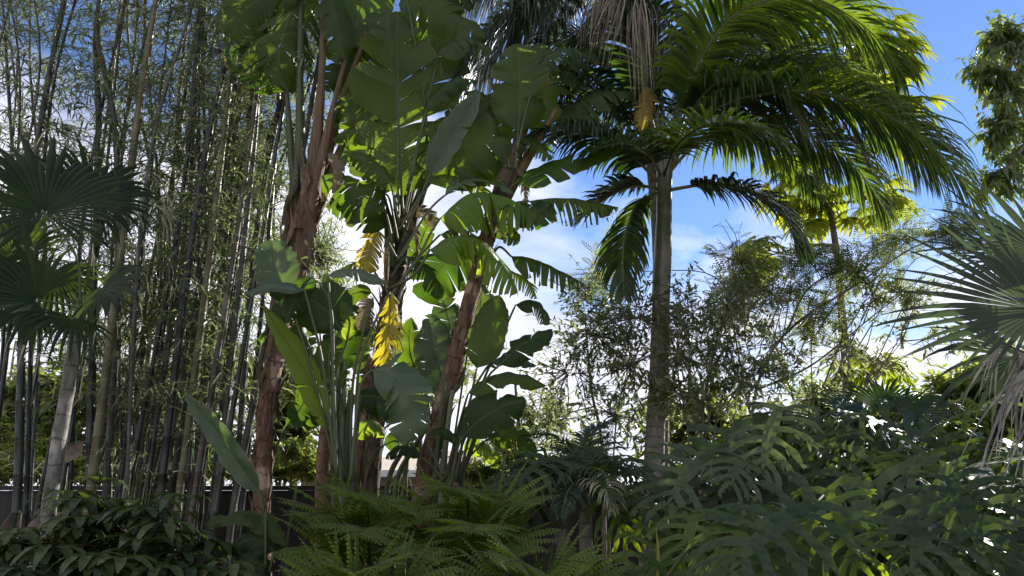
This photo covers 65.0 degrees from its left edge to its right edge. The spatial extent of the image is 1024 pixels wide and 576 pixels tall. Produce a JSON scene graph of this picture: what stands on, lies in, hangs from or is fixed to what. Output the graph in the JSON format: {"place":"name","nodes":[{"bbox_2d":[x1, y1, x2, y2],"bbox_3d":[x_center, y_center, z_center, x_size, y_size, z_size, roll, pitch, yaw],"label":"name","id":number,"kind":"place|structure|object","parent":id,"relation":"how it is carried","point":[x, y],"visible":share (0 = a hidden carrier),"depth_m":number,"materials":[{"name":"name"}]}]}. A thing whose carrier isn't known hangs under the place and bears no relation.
{"place":"outdoors","nodes":[
{"label":"outdoors","id":0,"kind":"place"},
{"bbox_2d":[272,451,621,574],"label":"house","id":1,"kind":"structure","parent":0,"point":[386,465],"depth_m":17.51,"materials":[{"name":"tile"}]},
{"bbox_2d":[0,0,1023,490],"label":"sky","id":2,"kind":"structure","parent":0,"point":[951,25],"materials":[{"name":"blue"}]},
{"bbox_3d":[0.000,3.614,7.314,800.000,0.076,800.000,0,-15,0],"label":"ground","id":3,"kind":"structure","parent":0,"visible":0},
{"bbox_2d":[0,432,77,485],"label":"hedge shrub","id":4,"kind":"object","parent":3,"relation":"on","point":[9,470],"visible":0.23,"depth_m":9.96,"materials":[{"name":"green plant"}]},
{"bbox_2d":[0,0,81,284],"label":"bamboo","id":5,"kind":"object","parent":3,"relation":"on","point":[18,32],"visible":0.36,"depth_m":7.86,"materials":[{"name":"green plant"}]},
{"bbox_2d":[0,0,92,422],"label":"bamboo","id":6,"kind":"object","parent":3,"relation":"on","point":[4,367],"visible":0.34,"depth_m":7.74,"materials":[{"name":"green plant"}]},
{"bbox_2d":[0,0,108,380],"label":"bamboo","id":7,"kind":"object","parent":3,"relation":"on","point":[3,330],"visible":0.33,"depth_m":7.75,"materials":[{"name":"green plant"}]},
{"bbox_2d":[0,0,108,368],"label":"bamboo","id":8,"kind":"object","parent":3,"relation":"on","point":[17,76],"visible":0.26,"depth_m":8.35,"materials":[{"name":"green plant"}]},
{"bbox_2d":[0,0,112,569],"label":"bamboo","id":9,"kind":"object","parent":3,"relation":"on","point":[38,347],"visible":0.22,"depth_m":8.21,"materials":[{"name":"green plant"}]},
{"bbox_2d":[0,0,122,341],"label":"bamboo","id":10,"kind":"object","parent":3,"relation":"on","point":[33,110],"visible":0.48,"depth_m":7.60,"materials":[{"name":"green plant"}]},
{"bbox_2d":[0,344,123,490],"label":"garden tree","id":11,"kind":"object","parent":3,"relation":"on","point":[43,429],"visible":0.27,"depth_m":11.09,"materials":[{"name":"green plant"}]},
{"bbox_2d":[0,0,131,566],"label":"bamboo","id":12,"kind":"object","parent":3,"relation":"on","point":[32,470],"visible":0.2,"depth_m":8.05,"materials":[{"name":"green plant"}]},
{"bbox_2d":[0,519,138,575],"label":"umbrella shrub","id":13,"kind":"object","parent":3,"relation":"on","point":[42,556],"visible":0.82,"depth_m":4.17,"materials":[{"name":"green plant"}]},
{"bbox_2d":[0,0,155,571],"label":"bamboo","id":14,"kind":"object","parent":3,"relation":"on","point":[25,512],"visible":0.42,"depth_m":7.56,"materials":[{"name":"green plant"}]},
{"bbox_2d":[0,0,158,572],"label":"bamboo","id":15,"kind":"object","parent":3,"relation":"on","point":[19,456],"visible":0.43,"depth_m":7.11,"materials":[{"name":"green plant"}]},
{"bbox_2d":[0,125,172,538],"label":"fan palm","id":16,"kind":"object","parent":3,"relation":"on","point":[77,187],"visible":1,"depth_m":5.38,"materials":[{"name":"green plant"}]},
{"bbox_2d":[8,0,180,496],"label":"bamboo","id":17,"kind":"object","parent":3,"relation":"on","point":[121,161],"visible":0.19,"depth_m":7.99,"materials":[{"name":"green plant"}]},
{"bbox_2d":[21,0,176,489],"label":"bamboo","id":18,"kind":"object","parent":3,"relation":"on","point":[105,125],"visible":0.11,"depth_m":8.79,"materials":[{"name":"green plant"}]},
{"bbox_2d":[4,0,195,512],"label":"bamboo","id":19,"kind":"object","parent":3,"relation":"on","point":[65,466],"visible":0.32,"depth_m":7.67,"materials":[{"name":"green plant"}]},
{"bbox_2d":[10,0,191,515],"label":"bamboo","id":20,"kind":"object","parent":3,"relation":"on","point":[71,463],"visible":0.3,"depth_m":7.88,"materials":[{"name":"green plant"}]},
{"bbox_2d":[14,0,189,514],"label":"bamboo","id":21,"kind":"object","parent":3,"relation":"on","point":[91,413],"visible":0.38,"depth_m":7.63,"materials":[{"name":"green plant"}]},
{"bbox_2d":[43,438,170,485],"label":"hedge shrub","id":22,"kind":"object","parent":3,"relation":"on","point":[78,466],"visible":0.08,"depth_m":9.88,"materials":[{"name":"green plant"}]},
{"bbox_2d":[22,475,213,575],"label":"umbrella shrub","id":23,"kind":"object","parent":3,"relation":"on","point":[97,562],"visible":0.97,"depth_m":4.35,"materials":[{"name":"green plant"}]},
{"bbox_2d":[25,0,214,536],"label":"bamboo","id":24,"kind":"object","parent":3,"relation":"on","point":[109,430],"visible":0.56,"depth_m":7.56,"materials":[{"name":"green plant"}]},
{"bbox_2d":[28,0,212,500],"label":"bamboo","id":25,"kind":"object","parent":3,"relation":"on","point":[122,474],"visible":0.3,"depth_m":7.90,"materials":[{"name":"green plant"}]},
{"bbox_2d":[14,0,228,519],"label":"bamboo","id":26,"kind":"object","parent":3,"relation":"on","point":[44,471],"visible":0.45,"depth_m":7.79,"materials":[{"name":"green plant"}]},
{"bbox_2d":[43,243,214,490],"bbox_3d":[-5.048,1.863,10.592,2.535,5.197,1.393,-3,-15,10],"label":"narrow leaf tree","id":27,"kind":"object","parent":3,"relation":"on","point":[148,360],"visible":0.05,"depth_m":10.91,"materials":[{"name":"green plant"}]},
{"bbox_2d":[44,0,220,532],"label":"bamboo","id":28,"kind":"object","parent":3,"relation":"on","point":[132,494],"visible":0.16,"depth_m":8.53,"materials":[{"name":"green plant"}]},
{"bbox_2d":[42,0,224,496],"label":"bamboo","id":29,"kind":"object","parent":3,"relation":"on","point":[120,409],"visible":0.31,"depth_m":7.96,"materials":[{"name":"green plant"}]},
{"bbox_2d":[54,22,219,534],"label":"bamboo","id":30,"kind":"object","parent":3,"relation":"on","point":[142,355],"visible":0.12,"depth_m":8.27,"materials":[{"name":"green plant"}]},
{"bbox_2d":[54,0,221,535],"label":"bamboo","id":31,"kind":"object","parent":3,"relation":"on","point":[97,436],"visible":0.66,"depth_m":7.35,"materials":[{"name":"green plant"}]},
{"bbox_2d":[42,0,241,527],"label":"bamboo","id":32,"kind":"object","parent":3,"relation":"on","point":[132,330],"visible":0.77,"depth_m":7.26,"materials":[{"name":"green plant"}]},
{"bbox_2d":[77,0,222,432],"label":"bamboo","id":33,"kind":"object","parent":3,"relation":"on","point":[136,418],"visible":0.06,"depth_m":8.46,"materials":[{"name":"green plant"}]},
{"bbox_2d":[37,0,264,504],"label":"bamboo","id":34,"kind":"object","parent":3,"relation":"on","point":[154,433],"visible":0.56,"depth_m":7.33,"materials":[{"name":"green plant"}]},
{"bbox_2d":[78,5,223,491],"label":"bamboo","id":35,"kind":"object","parent":3,"relation":"on","point":[129,345],"visible":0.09,"depth_m":8.60,"materials":[{"name":"green plant"}]},
{"bbox_2d":[34,23,281,529],"bbox_3d":[-2.986,-1.448,8.519,2.908,10.508,1.815,0,-15,0],"label":"bamboo","id":36,"kind":"object","parent":3,"relation":"on","point":[125,435],"visible":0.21,"depth_m":7.86,"materials":[{"name":"green plant"}]},
{"bbox_2d":[34,9,285,513],"bbox_3d":[-2.809,-1.544,8.713,3.361,10.794,1.826,0,-15,0],"label":"bamboo","id":37,"kind":"object","parent":3,"relation":"on","point":[116,412],"visible":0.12,"depth_m":8.08,"materials":[{"name":"green plant"}]},
{"bbox_2d":[90,0,233,517],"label":"bamboo","id":38,"kind":"object","parent":3,"relation":"on","point":[167,307],"visible":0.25,"depth_m":7.97,"materials":[{"name":"green plant"}]},
{"bbox_2d":[78,0,246,535],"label":"bamboo","id":39,"kind":"object","parent":3,"relation":"on","point":[143,443],"visible":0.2,"depth_m":8.00,"materials":[{"name":"green plant"}]},
{"bbox_2d":[78,357,252,490],"bbox_3d":[-5.148,2.756,11.508,3.056,3.942,1.768,0,-15,0],"label":"garden tree","id":40,"kind":"object","parent":3,"relation":"on","point":[162,426],"visible":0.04,"depth_m":11.54,"materials":[{"name":"green plant"}]},
{"bbox_2d":[24,39,310,497],"bbox_3d":[-2.504,-1.505,8.579,4.007,10.649,1.750,0,-15,0],"label":"bamboo","id":41,"kind":"object","parent":3,"relation":"on","point":[117,490],"visible":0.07,"depth_m":7.75,"materials":[{"name":"green plant"}]},
{"bbox_2d":[78,0,269,497],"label":"bamboo","id":42,"kind":"object","parent":3,"relation":"on","point":[151,373],"visible":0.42,"depth_m":7.54,"materials":[{"name":"green plant"}]},
{"bbox_2d":[101,3,247,423],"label":"bamboo","id":43,"kind":"object","parent":3,"relation":"on","point":[169,158],"visible":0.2,"depth_m":8.58,"materials":[{"name":"green plant"}]},
{"bbox_2d":[94,0,281,501],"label":"bamboo","id":44,"kind":"object","parent":3,"relation":"on","point":[196,306],"visible":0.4,"depth_m":7.72,"materials":[{"name":"green plant"}]},
{"bbox_2d":[106,1,279,535],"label":"bamboo","id":45,"kind":"object","parent":3,"relation":"on","point":[141,488],"visible":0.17,"depth_m":7.87,"materials":[{"name":"green plant"}]},
{"bbox_2d":[93,0,295,550],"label":"bamboo","id":46,"kind":"object","parent":3,"relation":"on","point":[163,473],"visible":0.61,"depth_m":7.25,"materials":[{"name":"green plant"}]},
{"bbox_2d":[124,5,265,504],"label":"bamboo","id":47,"kind":"object","parent":3,"relation":"on","point":[175,299],"visible":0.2,"depth_m":7.88,"materials":[{"name":"green plant"}]},
{"bbox_2d":[126,529,264,575],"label":"umbrella shrub","id":48,"kind":"object","parent":3,"relation":"on","point":[205,547],"visible":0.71,"depth_m":4.35,"materials":[{"name":"green plant"}]},
{"bbox_2d":[113,1,282,561],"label":"bamboo","id":49,"kind":"object","parent":3,"relation":"on","point":[201,516],"visible":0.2,"depth_m":8.12,"materials":[{"name":"green plant"}]},
{"bbox_2d":[120,1,287,546],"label":"bamboo","id":50,"kind":"object","parent":3,"relation":"on","point":[214,329],"visible":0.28,"depth_m":7.55,"materials":[{"name":"green plant"}]},
{"bbox_2d":[105,4,307,486],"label":"bamboo","id":51,"kind":"object","parent":3,"relation":"on","point":[188,333],"visible":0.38,"depth_m":7.41,"materials":[{"name":"green plant"}]},
{"bbox_2d":[126,28,296,460],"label":"bamboo","id":52,"kind":"object","parent":3,"relation":"on","point":[200,282],"visible":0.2,"depth_m":7.78,"materials":[{"name":"green plant"}]},
{"bbox_2d":[143,17,286,470],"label":"bamboo","id":53,"kind":"object","parent":3,"relation":"on","point":[193,335],"visible":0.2,"depth_m":7.58,"materials":[{"name":"green plant"}]},
{"bbox_2d":[136,0,294,550],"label":"bamboo","id":54,"kind":"object","parent":3,"relation":"on","point":[188,425],"visible":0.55,"depth_m":7.19,"materials":[{"name":"green plant"}]},
{"bbox_2d":[110,16,322,569],"bbox_3d":[-2.467,-1.478,7.938,2.056,10.268,1.823,0,-15,0],"label":"bamboo","id":55,"kind":"object","parent":3,"relation":"on","point":[221,401],"visible":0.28,"depth_m":7.41,"materials":[{"name":"green plant"}]},
{"bbox_2d":[129,7,318,523],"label":"bamboo","id":56,"kind":"object","parent":3,"relation":"on","point":[240,237],"visible":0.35,"depth_m":7.31,"materials":[{"name":"green plant"}]},
{"bbox_2d":[122,14,327,375],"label":"bamboo","id":57,"kind":"object","parent":3,"relation":"on","point":[142,351],"visible":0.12,"depth_m":7.94,"materials":[{"name":"green plant"}]},
{"bbox_2d":[121,0,335,570],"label":"bamboo","id":58,"kind":"object","parent":3,"relation":"on","point":[227,397],"visible":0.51,"depth_m":7.09,"materials":[{"name":"green plant"}]},
{"bbox_2d":[127,0,329,552],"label":"bamboo","id":59,"kind":"object","parent":3,"relation":"on","point":[208,342],"visible":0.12,"depth_m":7.84,"materials":[{"name":"green plant"}]},
{"bbox_2d":[145,21,315,496],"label":"bamboo","id":60,"kind":"object","parent":3,"relation":"on","point":[160,439],"visible":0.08,"depth_m":7.85,"materials":[{"name":"green plant"}]},
{"bbox_2d":[121,0,341,447],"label":"bamboo","id":61,"kind":"object","parent":3,"relation":"on","point":[232,238],"visible":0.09,"depth_m":8.03,"materials":[{"name":"green plant"}]},
{"bbox_2d":[147,4,332,560],"bbox_3d":[-2.127,-1.331,7.385,2.031,9.696,1.925,0,-15,0],"label":"bamboo","id":62,"kind":"object","parent":3,"relation":"on","point":[238,372],"visible":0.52,"depth_m":7.00,"materials":[{"name":"green plant"}]},
{"bbox_2d":[185,394,297,575],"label":"bird of paradise seedling","id":63,"kind":"object","parent":3,"relation":"on","point":[237,464],"visible":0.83,"depth_m":4.83,"materials":[{"name":"green plant"}]},
{"bbox_2d":[155,25,327,549],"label":"bamboo","id":64,"kind":"object","parent":3,"relation":"on","point":[173,477],"visible":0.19,"depth_m":7.42,"materials":[{"name":"green plant"}]},
{"bbox_2d":[148,8,336,568],"bbox_3d":[-2.221,-1.412,7.779,1.935,10.057,1.589,0,-15,0],"label":"bamboo","id":65,"kind":"object","parent":3,"relation":"on","point":[243,382],"visible":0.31,"depth_m":7.41,"materials":[{"name":"green plant"}]},
{"bbox_2d":[152,13,345,545],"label":"bamboo","id":66,"kind":"object","parent":3,"relation":"on","point":[209,403],"visible":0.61,"depth_m":7.05,"materials":[{"name":"green plant"}]},
{"bbox_2d":[154,13,344,455],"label":"bamboo","id":67,"kind":"object","parent":3,"relation":"on","point":[280,195],"visible":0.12,"depth_m":8.41,"materials":[{"name":"green plant"}]},
{"bbox_2d":[137,123,373,485],"bbox_3d":[-3.614,0.872,10.728,3.384,7.169,1.657,-5,-16,19],"label":"narrow leaf tree","id":68,"kind":"object","parent":3,"relation":"on","point":[326,257],"visible":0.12,"depth_m":10.94,"materials":[{"name":"green plant"}]},
{"bbox_2d":[124,3,396,559],"bbox_3d":[-1.941,-1.399,8.305,3.100,10.301,1.837,0,-15,0],"label":"bamboo","id":69,"kind":"object","parent":3,"relation":"on","point":[215,407],"visible":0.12,"depth_m":7.82,"materials":[{"name":"green plant"}]},
{"bbox_2d":[211,435,316,490],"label":"hedge shrub","id":70,"kind":"object","parent":3,"relation":"on","point":[304,458],"visible":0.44,"depth_m":9.94,"materials":[{"name":"green plant"}]},
{"bbox_2d":[187,14,354,562],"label":"bamboo","id":71,"kind":"object","parent":3,"relation":"on","point":[243,490],"visible":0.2,"depth_m":7.37,"materials":[{"name":"green plant"}]},
{"bbox_2d":[181,3,376,568],"bbox_3d":[-1.782,-1.363,7.617,1.940,9.879,1.788,13,-20,-40],"label":"bamboo","id":72,"kind":"object","parent":3,"relation":"on","point":[237,486],"visible":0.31,"depth_m":6.92,"materials":[{"name":"green plant"}]},
{"bbox_2d":[233,342,354,490],"bbox_3d":[-3.350,2.637,11.755,2.578,4.301,2.164,0,-15,0],"label":"garden tree","id":73,"kind":"object","parent":3,"relation":"on","point":[304,436],"visible":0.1,"depth_m":11.71,"materials":[{"name":"green plant"}]},
{"bbox_2d":[215,0,415,575],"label":"bird of paradise tree","id":74,"kind":"object","parent":3,"relation":"on","point":[346,24],"visible":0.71,"depth_m":7.22,"materials":[{"name":"plant"}]},
{"bbox_2d":[244,240,434,575],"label":"bird of paradise clump","id":75,"kind":"object","parent":3,"relation":"on","point":[349,338],"visible":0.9,"depth_m":5.62,"materials":[{"name":"green plant"}]},
{"bbox_2d":[267,465,461,575],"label":"fern","id":76,"kind":"object","parent":3,"relation":"on","point":[368,516],"visible":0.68,"depth_m":4.32,"materials":[{"name":"green plant"}]},
{"bbox_2d":[275,524,463,575],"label":"fern","id":77,"kind":"object","parent":3,"relation":"on","point":[381,564],"visible":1,"depth_m":3.55,"materials":[{"name":"green plant"}]},
{"bbox_2d":[369,308,480,444],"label":"garden tree","id":78,"kind":"object","parent":3,"relation":"on","point":[468,374],"visible":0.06,"depth_m":12.67,"materials":[{"name":"green plant"}]},
{"bbox_2d":[321,0,536,575],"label":"bird of paradise tree","id":79,"kind":"object","parent":3,"relation":"on","point":[450,152],"visible":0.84,"depth_m":6.82,"materials":[{"name":"green plant"}]},
{"bbox_2d":[370,455,564,575],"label":"fern","id":80,"kind":"object","parent":3,"relation":"on","point":[485,518],"visible":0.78,"depth_m":4.35,"materials":[{"name":"green plant"}]},
{"bbox_2d":[384,284,552,575],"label":"bird of paradise clump","id":81,"kind":"object","parent":3,"relation":"on","point":[485,412],"visible":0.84,"depth_m":6.09,"materials":[{"name":"green plant"}]},
{"bbox_2d":[448,440,548,559],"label":"hedge shrub","id":82,"kind":"object","parent":3,"relation":"on","point":[472,474],"visible":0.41,"depth_m":9.84,"materials":[{"name":"green plant"}]},
{"bbox_2d":[0,486,1018,575],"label":"garden fence","id":83,"kind":"object","parent":3,"relation":"on","point":[224,506],"visible":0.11,"depth_m":8.25,"materials":[{"name":"paint"}]},
{"bbox_2d":[405,43,660,575],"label":"bird of paradise tree","id":84,"kind":"object","parent":3,"relation":"on","point":[538,71],"visible":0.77,"depth_m":6.72,"materials":[{"name":"green plant"}]},
{"bbox_2d":[441,518,630,575],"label":"fern","id":85,"kind":"object","parent":3,"relation":"on","point":[512,562],"visible":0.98,"depth_m":3.64,"materials":[{"name":"green plant"}]},
{"bbox_2d":[481,375,624,556],"bbox_3d":[0.485,2.895,11.066,2.172,3.435,1.472,0,-15,0],"label":"garden tree","id":86,"kind":"object","parent":3,"relation":"on","point":[527,419],"visible":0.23,"depth_m":11.32,"materials":[{"name":"green plant"}]},
{"bbox_2d":[477,433,661,575],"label":"tree philodendron","id":87,"kind":"object","parent":3,"relation":"on","point":[532,469],"visible":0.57,"depth_m":5.32,"materials":[{"name":"green plant"}]},
{"bbox_2d":[482,418,657,575],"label":"dwarf palm","id":88,"kind":"object","parent":3,"relation":"on","point":[585,539],"visible":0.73,"depth_m":5.08,"materials":[{"name":"green plant"}]},
{"bbox_2d":[504,254,698,574],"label":"garden shrub","id":89,"kind":"object","parent":3,"relation":"on","point":[601,318],"visible":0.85,"depth_m":7.22,"materials":[{"name":"green plant"}]},
{"bbox_2d":[416,0,803,522],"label":"tall palm","id":90,"kind":"object","parent":3,"relation":"on","point":[517,20],"visible":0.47,"depth_m":7.74,"materials":[{"name":"green plant"}]},
{"bbox_2d":[603,246,819,499],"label":"garden shrub","id":91,"kind":"object","parent":3,"relation":"on","point":[713,370],"visible":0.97,"depth_m":6.95,"materials":[{"name":"green plant"}]},
{"bbox_2d":[631,369,796,462],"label":"garden tree","id":92,"kind":"object","parent":3,"relation":"on","point":[679,436],"visible":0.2,"depth_m":11.59,"materials":[{"name":"green plant"}]},
{"bbox_2d":[487,0,996,565],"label":"king palm","id":93,"kind":"object","parent":3,"relation":"on","point":[729,70],"visible":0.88,"depth_m":7.10,"materials":[{"name":"green plant"}]},
{"bbox_2d":[603,497,900,575],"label":"tree philodendron","id":94,"kind":"object","parent":3,"relation":"on","point":[694,536],"visible":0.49,"depth_m":4.04,"materials":[{"name":"green plant"}]},
{"bbox_2d":[567,194,1003,500],"bbox_3d":[2.705,1.371,7.724,4.293,4.650,1.715,0,-15,0],"label":"feathery tree","id":95,"kind":"object","parent":3,"relation":"on","point":[848,265],"visible":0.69,"depth_m":8.04,"materials":[{"name":"green plant"}]},
{"bbox_2d":[608,398,1008,552],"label":"tree philodendron","id":96,"kind":"object","parent":3,"relation":"on","point":[762,441],"visible":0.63,"depth_m":5.02,"materials":[{"name":"green plant"}]},
{"bbox_2d":[732,14,956,454],"bbox_3d":[4.200,0.305,9.889,2.821,7.840,1.830,0,-15,0],"label":"lobed leaf tree","id":97,"kind":"object","parent":3,"relation":"on","point":[828,216],"visible":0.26,"depth_m":10.16,"materials":[{"name":"green plant"}]},
{"bbox_2d":[765,371,927,467],"bbox_3d":[4.745,2.952,11.537,2.706,3.590,1.854,0,-15,0],"label":"garden tree","id":98,"kind":"object","parent":3,"relation":"on","point":[877,415],"visible":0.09,"depth_m":11.71,"materials":[{"name":"green plant"}]},
{"bbox_2d":[685,452,1023,575],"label":"tree philodendron","id":99,"kind":"object","parent":3,"relation":"on","point":[837,508],"visible":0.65,"depth_m":3.36,"materials":[{"name":"green plant"}]},
{"bbox_2d":[734,262,980,457],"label":"garden shrub","id":100,"kind":"object","parent":3,"relation":"on","point":[862,306],"visible":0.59,"depth_m":7.61,"materials":[{"name":"green plant"}]},
{"bbox_2d":[798,376,984,455],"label":"tree","id":101,"kind":"object","parent":3,"relation":"on","point":[899,403],"visible":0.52,"depth_m":5.75,"materials":[{"name":"green plant"}]},
{"bbox_2d":[813,453,1023,575],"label":"tree philodendron","id":102,"kind":"object","parent":3,"relation":"on","point":[963,502],"visible":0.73,"depth_m":3.18,"materials":[{"name":"green plant"}]},
{"bbox_2d":[849,391,1023,514],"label":"tree philodendron","id":103,"kind":"object","parent":3,"relation":"on","point":[885,460],"visible":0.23,"depth_m":4.93,"materials":[{"name":"green plant"}]},
{"bbox_2d":[868,179,1023,491],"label":"fan palm","id":104,"kind":"object","parent":3,"relation":"on","point":[1003,257],"visible":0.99,"depth_m":4.32,"materials":[{"name":"green plant"}]},
{"bbox_2d":[902,335,1023,464],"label":"garden tree","id":105,"kind":"object","parent":3,"relation":"on","point":[941,384],"visible":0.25,"depth_m":11.15,"materials":[{"name":"green plant"}]},
{"bbox_2d":[954,9,1023,218],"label":"broadleaf tree","id":106,"kind":"object","parent":3,"relation":"on","point":[1004,126],"visible":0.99,"depth_m":10.12,"materials":[{"name":"green plant"}]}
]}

